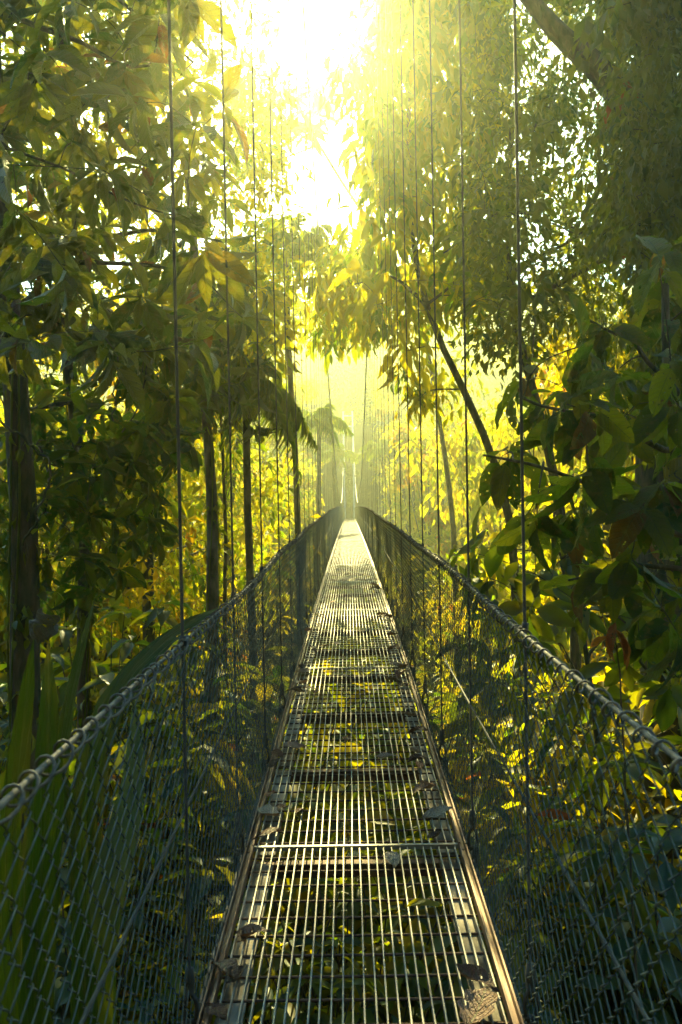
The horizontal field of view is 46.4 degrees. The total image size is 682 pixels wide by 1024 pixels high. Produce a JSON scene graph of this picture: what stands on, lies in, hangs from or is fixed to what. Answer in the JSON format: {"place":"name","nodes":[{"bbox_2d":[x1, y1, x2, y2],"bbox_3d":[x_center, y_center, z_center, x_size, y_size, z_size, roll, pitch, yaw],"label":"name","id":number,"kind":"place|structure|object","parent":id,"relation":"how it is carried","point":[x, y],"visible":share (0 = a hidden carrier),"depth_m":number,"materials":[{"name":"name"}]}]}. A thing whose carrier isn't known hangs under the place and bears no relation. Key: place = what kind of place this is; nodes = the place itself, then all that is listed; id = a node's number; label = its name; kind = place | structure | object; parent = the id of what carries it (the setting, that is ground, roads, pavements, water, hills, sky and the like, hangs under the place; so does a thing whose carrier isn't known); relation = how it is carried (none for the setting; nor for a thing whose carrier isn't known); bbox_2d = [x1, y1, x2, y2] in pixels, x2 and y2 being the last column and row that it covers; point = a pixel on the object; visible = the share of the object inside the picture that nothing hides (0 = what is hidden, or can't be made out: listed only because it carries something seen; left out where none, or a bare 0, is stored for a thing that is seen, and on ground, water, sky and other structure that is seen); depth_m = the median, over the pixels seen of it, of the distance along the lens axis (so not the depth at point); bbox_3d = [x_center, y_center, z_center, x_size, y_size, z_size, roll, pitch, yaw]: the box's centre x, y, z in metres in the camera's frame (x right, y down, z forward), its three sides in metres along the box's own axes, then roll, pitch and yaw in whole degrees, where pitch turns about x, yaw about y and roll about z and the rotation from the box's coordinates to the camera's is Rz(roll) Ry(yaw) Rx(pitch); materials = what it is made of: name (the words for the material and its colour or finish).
{"place":"outdoors","nodes":[
{"label":"outdoors","id":0,"kind":"place"},
{"bbox_2d":[0,285,639,1023],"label":"ground","id":1,"kind":"structure","parent":0,"point":[364,471],"depth_m":92.63,"materials":[{"name":"soil"}]},
{"bbox_2d":[0,684,76,773],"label":"leafy shrub","id":2,"kind":"object","parent":1,"relation":"on","point":[4,697],"visible":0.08,"depth_m":6.56,"materials":[{"name":"green plant"}]},
{"bbox_2d":[0,599,94,1023],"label":"paddle leaf plant","id":3,"kind":"object","parent":1,"relation":"on","point":[52,729],"visible":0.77,"depth_m":2.53,"materials":[{"name":"green plant"}]},
{"bbox_2d":[0,770,164,1023],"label":"leafy shrub","id":4,"kind":"object","parent":1,"relation":"on","point":[68,926],"visible":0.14,"depth_m":4.75,"materials":[{"name":"green plant"}]},
{"bbox_2d":[0,385,205,709],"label":"tree","id":5,"kind":"object","parent":1,"relation":"on","point":[101,655],"visible":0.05,"depth_m":15.07,"materials":[{"name":"green plant"}]},
{"bbox_2d":[0,171,221,820],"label":"broadleaf tree","id":6,"kind":"object","parent":1,"relation":"on","point":[76,497],"visible":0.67,"depth_m":5.03,"materials":[{"name":"green plant"}]},
{"bbox_2d":[3,684,232,1017],"bbox_3d":[-2.236,3.011,4.963,2.298,3.479,3.054,-1,1,30],"label":"leafy shrub","id":7,"kind":"object","parent":1,"relation":"on","point":[142,720],"visible":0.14,"depth_m":5.49,"materials":[{"name":"green plant"}]},
{"bbox_2d":[0,610,244,858],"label":"leafy shrub","id":8,"kind":"object","parent":1,"relation":"on","point":[106,644],"visible":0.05,"depth_m":9.49,"materials":[{"name":"green plant"}]},
{"bbox_2d":[0,394,247,689],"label":"tree","id":9,"kind":"object","parent":1,"relation":"on","point":[3,649],"visible":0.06,"depth_m":12.19,"materials":[{"name":"green plant"}]},
{"bbox_2d":[0,301,266,715],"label":"leaved tree","id":10,"kind":"object","parent":1,"relation":"on","point":[190,536],"visible":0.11,"depth_m":10.76,"materials":[{"name":"green plant"}]},
{"bbox_2d":[0,0,268,936],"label":"broadleaf tree","id":11,"kind":"object","parent":1,"relation":"on","point":[130,80],"visible":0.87,"depth_m":3.62,"materials":[{"name":"green plant"}]},
{"bbox_2d":[0,420,52,545],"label":"hanging vine","id":12,"kind":"object","parent":11,"relation":"hanging from","point":[48,480],"visible":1,"depth_m":3.63,"materials":[{"name":"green plant"}]},
{"bbox_2d":[29,607,60,643],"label":"withered leaf","id":13,"kind":"object","parent":11,"relation":"attached to","point":[39,628],"visible":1,"depth_m":2.37,"materials":[{"name":"grey plant"}]},
{"bbox_2d":[0,647,270,932],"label":"leafy shrub","id":14,"kind":"object","parent":1,"relation":"on","point":[102,667],"visible":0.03,"depth_m":8.55,"materials":[{"name":"green plant"}]},
{"bbox_2d":[0,589,278,1001],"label":"leafy shrub","id":15,"kind":"object","parent":1,"relation":"on","point":[126,646],"visible":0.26,"depth_m":7.15,"materials":[{"name":"green plant"}]},
{"bbox_2d":[63,608,217,1023],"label":"paddle leaf plant","id":16,"kind":"object","parent":1,"relation":"on","point":[140,661],"visible":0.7,"depth_m":2.55,"materials":[{"name":"green plant"}]},
{"bbox_2d":[53,789,233,1023],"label":"leafy shrub","id":17,"kind":"object","parent":1,"relation":"on","point":[63,957],"visible":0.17,"depth_m":4.64,"materials":[{"name":"green plant"}]},
{"bbox_2d":[1,0,314,699],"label":"leaved tree","id":18,"kind":"object","parent":1,"relation":"on","point":[261,110],"visible":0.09,"depth_m":10.13,"materials":[{"name":"green plant"}]},
{"bbox_2d":[53,412,280,708],"bbox_3d":[-5.728,2.883,22.186,9.170,12.104,6.465,0,2,57],"label":"tree","id":19,"kind":"object","parent":1,"relation":"on","point":[187,486],"depth_m":20.49,"materials":[{"name":"green plant"}]},
{"bbox_2d":[55,934,306,1023],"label":"leafy shrub","id":20,"kind":"object","parent":1,"relation":"on","point":[291,1011],"visible":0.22,"depth_m":4.71,"materials":[{"name":"green plant"}]},
{"bbox_2d":[116,170,289,893],"bbox_3d":[-1.510,0.889,8.861,1.894,9.307,2.967,-1,1,-9],"label":"tall tree","id":21,"kind":"object","parent":1,"relation":"on","point":[195,382],"visible":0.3,"depth_m":8.57,"materials":[{"name":"green plant"}]},
{"bbox_2d":[61,689,350,1013],"bbox_3d":[-1.204,3.550,7.362,2.700,3.318,3.096,-1,1,34],"label":"leafy shrub","id":22,"kind":"object","parent":1,"relation":"on","point":[294,839],"visible":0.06,"depth_m":6.86,"materials":[{"name":"green plant"}]},
{"bbox_2d":[95,295,328,690],"bbox_3d":[-3.387,1.427,18.527,5.786,15.086,12.428,-1,1,-6],"label":"leaved tree","id":23,"kind":"object","parent":1,"relation":"on","point":[265,494],"visible":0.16,"depth_m":15.39,"materials":[{"name":"green plant"}]},
{"bbox_2d":[61,661,393,1020],"bbox_3d":[-0.894,3.257,6.758,3.000,3.649,2.894,-1,1,5],"label":"leafy shrub","id":24,"kind":"object","parent":1,"relation":"on","point":[111,789],"visible":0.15,"depth_m":6.42,"materials":[{"name":"green plant"}]},
{"bbox_2d":[158,453,310,665],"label":"tree","id":25,"kind":"object","parent":1,"relation":"on","point":[264,552],"visible":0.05,"depth_m":28.29,"materials":[{"name":"green plant"}]},
{"bbox_2d":[93,646,397,950],"bbox_3d":[-1.099,3.658,8.565,3.424,4.208,3.927,-1,1,-22],"label":"leafy shrub","id":26,"kind":"object","parent":1,"relation":"on","point":[273,726],"visible":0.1,"depth_m":8.08,"materials":[{"name":"green plant"}]},
{"bbox_2d":[207,271,300,811],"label":"slender tree","id":27,"kind":"object","parent":1,"relation":"on","point":[267,326],"visible":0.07,"depth_m":10.49,"materials":[{"name":"green plant"}]},
{"bbox_2d":[193,364,317,760],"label":"palm tree","id":28,"kind":"object","parent":1,"relation":"on","point":[267,392],"visible":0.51,"depth_m":9.26,"materials":[{"name":"green plant"}]},
{"bbox_2d":[117,975,401,1023],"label":"leafy shrub","id":29,"kind":"object","parent":1,"relation":"on","point":[358,982],"visible":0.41,"depth_m":4.10,"materials":[{"name":"green plant"}]},
{"bbox_2d":[116,877,416,1023],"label":"leafy shrub","id":30,"kind":"object","parent":1,"relation":"on","point":[359,1014],"visible":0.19,"depth_m":4.47,"materials":[{"name":"green plant"}]},
{"bbox_2d":[197,442,343,699],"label":"tree","id":31,"kind":"object","parent":1,"relation":"on","point":[266,474],"visible":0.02,"depth_m":42.65,"materials":[{"name":"green plant"}]},
{"bbox_2d":[236,426,324,702],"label":"gorge tree","id":32,"kind":"object","parent":1,"relation":"on","point":[310,510],"visible":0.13,"depth_m":41.01,"materials":[{"name":"green plant"}]},
{"bbox_2d":[191,802,388,1023],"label":"leafy shrub","id":33,"kind":"object","parent":1,"relation":"on","point":[310,839],"visible":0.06,"depth_m":6.87,"materials":[{"name":"green plant"}]},
{"bbox_2d":[257,374,322,665],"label":"gorge tree","id":34,"kind":"object","parent":1,"relation":"on","point":[306,475],"visible":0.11,"depth_m":49.94,"materials":[{"name":"green plant"}]},
{"bbox_2d":[227,212,361,765],"bbox_3d":[-0.744,1.113,13.551,2.510,12.335,2.002,-1,1,1],"label":"palm tree","id":35,"kind":"object","parent":1,"relation":"on","point":[316,242],"visible":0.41,"depth_m":13.26,"materials":[{"name":"green plant"}]},
{"bbox_2d":[215,214,378,683],"bbox_3d":[-1.339,-0.163,23.499,5.813,18.514,8.216,-1,1,1],"label":"leaning branch tree","id":36,"kind":"object","parent":1,"relation":"on","point":[297,311],"visible":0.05,"depth_m":21.00,"materials":[{"name":"green plant"}]},
{"bbox_2d":[153,839,446,1023],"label":"leafy shrub","id":37,"kind":"object","parent":1,"relation":"on","point":[324,1016],"visible":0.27,"depth_m":4.95,"materials":[{"name":"green plant"}]},
{"bbox_2d":[169,668,438,994],"bbox_3d":[-0.543,3.724,8.711,3.419,3.934,2.423,-1,1,33],"label":"leafy shrub","id":38,"kind":"object","parent":1,"relation":"on","point":[370,742],"visible":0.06,"depth_m":8.43,"materials":[{"name":"green plant"}]},
{"bbox_2d":[294,379,323,498],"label":"gorge tree","id":39,"kind":"object","parent":1,"relation":"on","point":[310,455],"visible":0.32,"depth_m":67.21,"materials":[{"name":"green plant"}]},
{"bbox_2d":[280,403,353,711],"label":"palm tree","id":40,"kind":"object","parent":1,"relation":"on","point":[338,423],"visible":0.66,"depth_m":33.80,"materials":[{"name":"green plant"}]},
{"bbox_2d":[224,741,436,1003],"bbox_3d":[-0.083,3.771,7.469,1.888,3.066,2.665,-1,1,-17],"label":"leafy shrub","id":41,"kind":"object","parent":1,"relation":"on","point":[382,806],"visible":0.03,"depth_m":6.74,"materials":[{"name":"green plant"}]},
{"bbox_2d":[220,832,444,1012],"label":"leafy shrub","id":42,"kind":"object","parent":1,"relation":"on","point":[303,889],"visible":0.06,"depth_m":5.93,"materials":[{"name":"green plant"}]},
{"bbox_2d":[295,334,369,397],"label":"forest tree","id":43,"kind":"object","parent":1,"relation":"on","point":[345,360],"visible":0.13,"depth_m":104.37,"materials":[{"name":"green plant"}]},
{"bbox_2d":[310,443,358,629],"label":"palm tree","id":44,"kind":"object","parent":1,"relation":"on","point":[341,453],"visible":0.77,"depth_m":57.65,"materials":[{"name":"green plant"}]},
{"bbox_2d":[0,0,681,1023],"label":"suspension bridge","id":45,"kind":"structure","parent":1,"relation":"on","point":[354,546],"depth_m":2.72,"materials":[{"name":"metal"}]},
{"bbox_2d":[204,1002,227,1020],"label":"fallen leaf","id":46,"kind":"object","parent":45,"relation":"on","point":[220,1010],"visible":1,"depth_m":2.08,"materials":[{"name":"grey plant"}]},
{"bbox_2d":[211,958,238,980],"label":"fallen leaf","id":47,"kind":"object","parent":45,"relation":"on","point":[223,965],"visible":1,"depth_m":2.25,"materials":[{"name":"grey plant"}]},
{"bbox_2d":[456,986,497,1023],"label":"fallen leaf","id":48,"kind":"object","parent":45,"relation":"on","point":[471,1010],"visible":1,"depth_m":2.08,"materials":[{"name":"beige plant"}]},
{"bbox_2d":[456,963,498,991],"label":"fallen leaf","id":49,"kind":"object","parent":45,"relation":"on","point":[471,971],"visible":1,"depth_m":2.21,"materials":[{"name":"plant"}]},
{"bbox_2d":[222,68,459,687],"bbox_3d":[0.192,-0.922,18.673,5.705,19.308,2.237,-1,1,-6],"label":"umbrella leaf tree","id":50,"kind":"object","parent":1,"relation":"on","point":[318,132],"visible":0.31,"depth_m":18.37,"materials":[{"name":"green plant"}]},
{"bbox_2d":[312,364,371,465],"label":"forest tree","id":51,"kind":"object","parent":1,"relation":"on","point":[347,409],"visible":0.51,"depth_m":90.31,"materials":[{"name":"green plant"}]},
{"bbox_2d":[122,785,563,1023],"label":"leafy shrub","id":52,"kind":"object","parent":1,"relation":"on","point":[413,990],"visible":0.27,"depth_m":4.78,"materials":[{"name":"green plant"}]},
{"bbox_2d":[345,463,359,517],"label":"dark tree","id":53,"kind":"object","parent":1,"relation":"on","point":[349,479],"visible":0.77,"depth_m":81.27,"materials":[{"name":"green plant"}]},
{"bbox_2d":[253,911,475,1022],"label":"leafy shrub","id":54,"kind":"object","parent":1,"relation":"on","point":[394,1009],"visible":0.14,"depth_m":5.22,"materials":[{"name":"green plant"}]},
{"bbox_2d":[355,439,403,543],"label":"palm tree","id":55,"kind":"object","parent":1,"relation":"on","point":[380,448],"visible":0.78,"depth_m":59.82,"materials":[{"name":"green plant"}]},
{"bbox_2d":[348,328,414,419],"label":"forest tree","id":56,"kind":"object","parent":1,"relation":"on","point":[357,392],"visible":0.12,"depth_m":99.50,"materials":[{"name":"green plant"}]},
{"bbox_2d":[353,345,415,447],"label":"forest tree","id":57,"kind":"object","parent":1,"relation":"on","point":[381,354],"visible":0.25,"depth_m":92.41,"materials":[{"name":"green plant"}]},
{"bbox_2d":[365,376,404,514],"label":"gorge tree","id":58,"kind":"object","parent":1,"relation":"on","point":[376,439],"visible":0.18,"depth_m":80.06,"materials":[{"name":"green plant"}]},
{"bbox_2d":[322,642,452,726],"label":"leafy shrub","id":59,"kind":"object","parent":1,"relation":"on","point":[432,686],"visible":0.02,"depth_m":20.79,"materials":[{"name":"green plant"}]},
{"bbox_2d":[369,378,406,492],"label":"gorge tree","id":60,"kind":"object","parent":1,"relation":"on","point":[384,413],"visible":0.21,"depth_m":70.82,"materials":[{"name":"green plant"}]},
{"bbox_2d":[291,657,498,879],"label":"leafy shrub","id":61,"kind":"object","parent":1,"relation":"on","point":[391,725],"visible":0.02,"depth_m":11.39,"materials":[{"name":"green plant"}]},
{"bbox_2d":[374,364,416,530],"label":"gorge tree","id":62,"kind":"object","parent":1,"relation":"on","point":[383,399],"visible":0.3,"depth_m":61.90,"materials":[{"name":"green plant"}]},
{"bbox_2d":[259,678,551,927],"bbox_3d":[0.588,3.702,8.551,3.251,3.740,2.304,-1,1,-25],"label":"leafy shrub","id":63,"kind":"object","parent":1,"relation":"on","point":[382,748],"visible":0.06,"depth_m":8.18,"materials":[{"name":"green plant"}]},
{"bbox_2d":[285,0,536,750],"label":"leaning tree","id":64,"kind":"object","parent":1,"relation":"on","point":[358,307],"visible":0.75,"depth_m":10.41,"materials":[{"name":"green plant"}]},
{"bbox_2d":[282,780,544,1022],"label":"leafy shrub","id":65,"kind":"object","parent":1,"relation":"on","point":[357,924],"visible":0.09,"depth_m":5.85,"materials":[{"name":"green plant"}]},
{"bbox_2d":[380,409,447,649],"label":"gorge tree","id":66,"kind":"object","parent":1,"relation":"on","point":[391,489],"visible":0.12,"depth_m":53.23,"materials":[{"name":"green plant"}]},
{"bbox_2d":[289,780,551,983],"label":"leafy shrub","id":67,"kind":"object","parent":1,"relation":"on","point":[379,835],"visible":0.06,"depth_m":6.45,"materials":[{"name":"green plant"}]},
{"bbox_2d":[385,421,464,676],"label":"gorge tree","id":68,"kind":"object","parent":1,"relation":"on","point":[430,517],"visible":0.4,"depth_m":43.61,"materials":[{"name":"green plant"}]},
{"bbox_2d":[364,439,500,642],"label":"tree","id":69,"kind":"object","parent":1,"relation":"on","point":[431,538],"visible":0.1,"depth_m":42.55,"materials":[{"name":"green plant"}]},
{"bbox_2d":[373,452,518,584],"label":"tree","id":70,"kind":"object","parent":1,"relation":"on","point":[412,523],"visible":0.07,"depth_m":49.17,"materials":[{"name":"green plant"}]},
{"bbox_2d":[442,329,482,389],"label":"forest tree","id":71,"kind":"object","parent":1,"relation":"on","point":[458,362],"visible":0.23,"depth_m":101.68,"materials":[{"name":"green plant"}]},
{"bbox_2d":[425,409,505,546],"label":"tree","id":72,"kind":"object","parent":1,"relation":"on","point":[463,420],"visible":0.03,"depth_m":53.73,"materials":[{"name":"green plant"}]},
{"bbox_2d":[347,660,618,815],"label":"leafy shrub","id":73,"kind":"object","parent":1,"relation":"on","point":[374,724],"visible":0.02,"depth_m":10.54,"materials":[{"name":"green plant"}]},
{"bbox_2d":[389,415,584,684],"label":"tree","id":74,"kind":"object","parent":1,"relation":"on","point":[457,458],"visible":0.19,"depth_m":28.96,"materials":[{"name":"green plant"}]},
{"bbox_2d":[384,488,592,677],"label":"tree","id":75,"kind":"object","parent":1,"relation":"on","point":[418,540],"visible":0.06,"depth_m":35.25,"materials":[{"name":"green plant"}]},
{"bbox_2d":[299,790,681,989],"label":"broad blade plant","id":76,"kind":"object","parent":1,"relation":"on","point":[416,834],"visible":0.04,"depth_m":6.31,"materials":[{"name":"green plant"}]},
{"bbox_2d":[340,816,645,1022],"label":"leafy shrub","id":77,"kind":"object","parent":1,"relation":"on","point":[391,986],"visible":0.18,"depth_m":4.70,"materials":[{"name":"green plant"}]},
{"bbox_2d":[349,261,637,818],"bbox_3d":[4.519,1.569,13.671,8.760,11.563,6.176,-1,1,11],"label":"tree","id":78,"kind":"object","parent":1,"relation":"on","point":[530,566],"visible":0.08,"depth_m":12.51,"materials":[{"name":"green plant"}]},
{"bbox_2d":[318,690,675,946],"bbox_3d":[1.531,3.310,6.826,2.592,3.268,2.686,-1,1,36],"label":"leafy shrub","id":79,"kind":"object","parent":1,"relation":"on","point":[660,782],"visible":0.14,"depth_m":6.28,"materials":[{"name":"green plant"}]},
{"bbox_2d":[459,339,551,421],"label":"forest tree","id":80,"kind":"object","parent":1,"relation":"on","point":[484,379],"visible":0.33,"depth_m":84.93,"materials":[{"name":"green plant"}]},
{"bbox_2d":[404,328,610,733],"bbox_3d":[6.061,1.786,20.422,10.168,13.422,7.169,1,2,66],"label":"tree","id":81,"kind":"object","parent":1,"relation":"on","point":[491,430],"visible":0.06,"depth_m":20.97,"materials":[{"name":"yellow plant"}]},
{"bbox_2d":[398,730,619,849],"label":"leafy shrub","id":82,"kind":"object","parent":1,"relation":"on","point":[509,752],"visible":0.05,"depth_m":8.47,"materials":[{"name":"green plant"}]},
{"bbox_2d":[408,662,638,847],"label":"leafy shrub","id":83,"kind":"object","parent":1,"relation":"on","point":[611,727],"visible":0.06,"depth_m":8.10,"materials":[{"name":"green plant"}]},
{"bbox_2d":[429,854,629,1023],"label":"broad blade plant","id":84,"kind":"object","parent":1,"relation":"on","point":[596,1005],"visible":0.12,"depth_m":4.86,"materials":[{"name":"green plant"}]},
{"bbox_2d":[427,0,637,747],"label":"mossy tree","id":85,"kind":"object","parent":1,"relation":"on","point":[543,128],"visible":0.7,"depth_m":8.81,"materials":[{"name":"green plant"}]},
{"bbox_2d":[448,393,634,637],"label":"tree","id":86,"kind":"object","parent":1,"relation":"on","point":[489,527],"visible":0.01,"depth_m":26.67,"materials":[{"name":"green plant"}]},
{"bbox_2d":[413,735,681,1023],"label":"leafy shrub","id":87,"kind":"object","parent":1,"relation":"on","point":[664,872],"visible":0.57,"depth_m":4.08,"materials":[{"name":"green plant"}]},
{"bbox_2d":[414,731,681,939],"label":"leafy shrub","id":88,"kind":"object","parent":1,"relation":"on","point":[667,803],"visible":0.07,"depth_m":6.63,"materials":[{"name":"green plant"}]},
{"bbox_2d":[462,399,634,567],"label":"tree","id":89,"kind":"object","parent":1,"relation":"on","point":[629,463],"visible":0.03,"depth_m":22.43,"materials":[{"name":"green plant"}]},
{"bbox_2d":[434,505,681,906],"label":"shaded tree","id":90,"kind":"object","parent":1,"relation":"on","point":[667,709],"visible":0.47,"depth_m":4.96,"materials":[{"name":"green plant"}]},
{"bbox_2d":[514,313,639,739],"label":"tree","id":91,"kind":"object","parent":1,"relation":"on","point":[601,646],"visible":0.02,"depth_m":16.73,"materials":[{"name":"green plant"}]},
{"bbox_2d":[523,371,634,550],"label":"tree","id":92,"kind":"object","parent":1,"relation":"on","point":[577,471],"depth_m":18.72,"materials":[{"name":"green plant"}]},
{"bbox_2d":[479,235,681,692],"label":"leaf tree","id":93,"kind":"object","parent":1,"relation":"on","point":[645,519],"visible":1,"depth_m":3.26,"materials":[{"name":"green plant"}]},
{"bbox_2d":[495,605,676,828],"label":"leafy shrub","id":94,"kind":"object","parent":1,"relation":"on","point":[562,640],"visible":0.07,"depth_m":7.95,"materials":[{"name":"green plant"}]},
{"bbox_2d":[534,661,639,812],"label":"leafy shrub","id":95,"kind":"object","parent":1,"relation":"on","point":[625,689],"visible":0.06,"depth_m":9.22,"materials":[{"name":"green plant"}]},
{"bbox_2d":[520,0,681,909],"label":"vine covered tree","id":96,"kind":"object","parent":1,"relation":"on","point":[641,96],"visible":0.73,"depth_m":6.13,"materials":[{"name":"green plant"}]},
{"bbox_2d":[590,622,638,1023],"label":"red leaved sapling","id":97,"kind":"object","parent":1,"relation":"on","point":[612,631],"visible":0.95,"depth_m":3.00,"materials":[{"name":"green plant"}]},
{"bbox_2d":[551,729,681,1023],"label":"leafy shrub","id":98,"kind":"object","parent":1,"relation":"on","point":[622,903],"visible":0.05,"depth_m":5.17,"materials":[{"name":"green plant"}]},
{"bbox_2d":[599,837,681,1023],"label":"leafy shrub","id":99,"kind":"object","parent":1,"relation":"on","point":[674,951],"visible":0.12,"depth_m":4.61,"materials":[{"name":"green plant"}]},
{"bbox_2d":[609,682,681,867],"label":"leafy shrub","id":100,"kind":"object","parent":1,"relation":"on","point":[647,716],"visible":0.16,"depth_m":6.38,"materials":[{"name":"green plant"}]},
{"bbox_2d":[1,0,677,302],"label":"sky","id":101,"kind":"structure","parent":0,"point":[322,17],"materials":[{"name":"white"}]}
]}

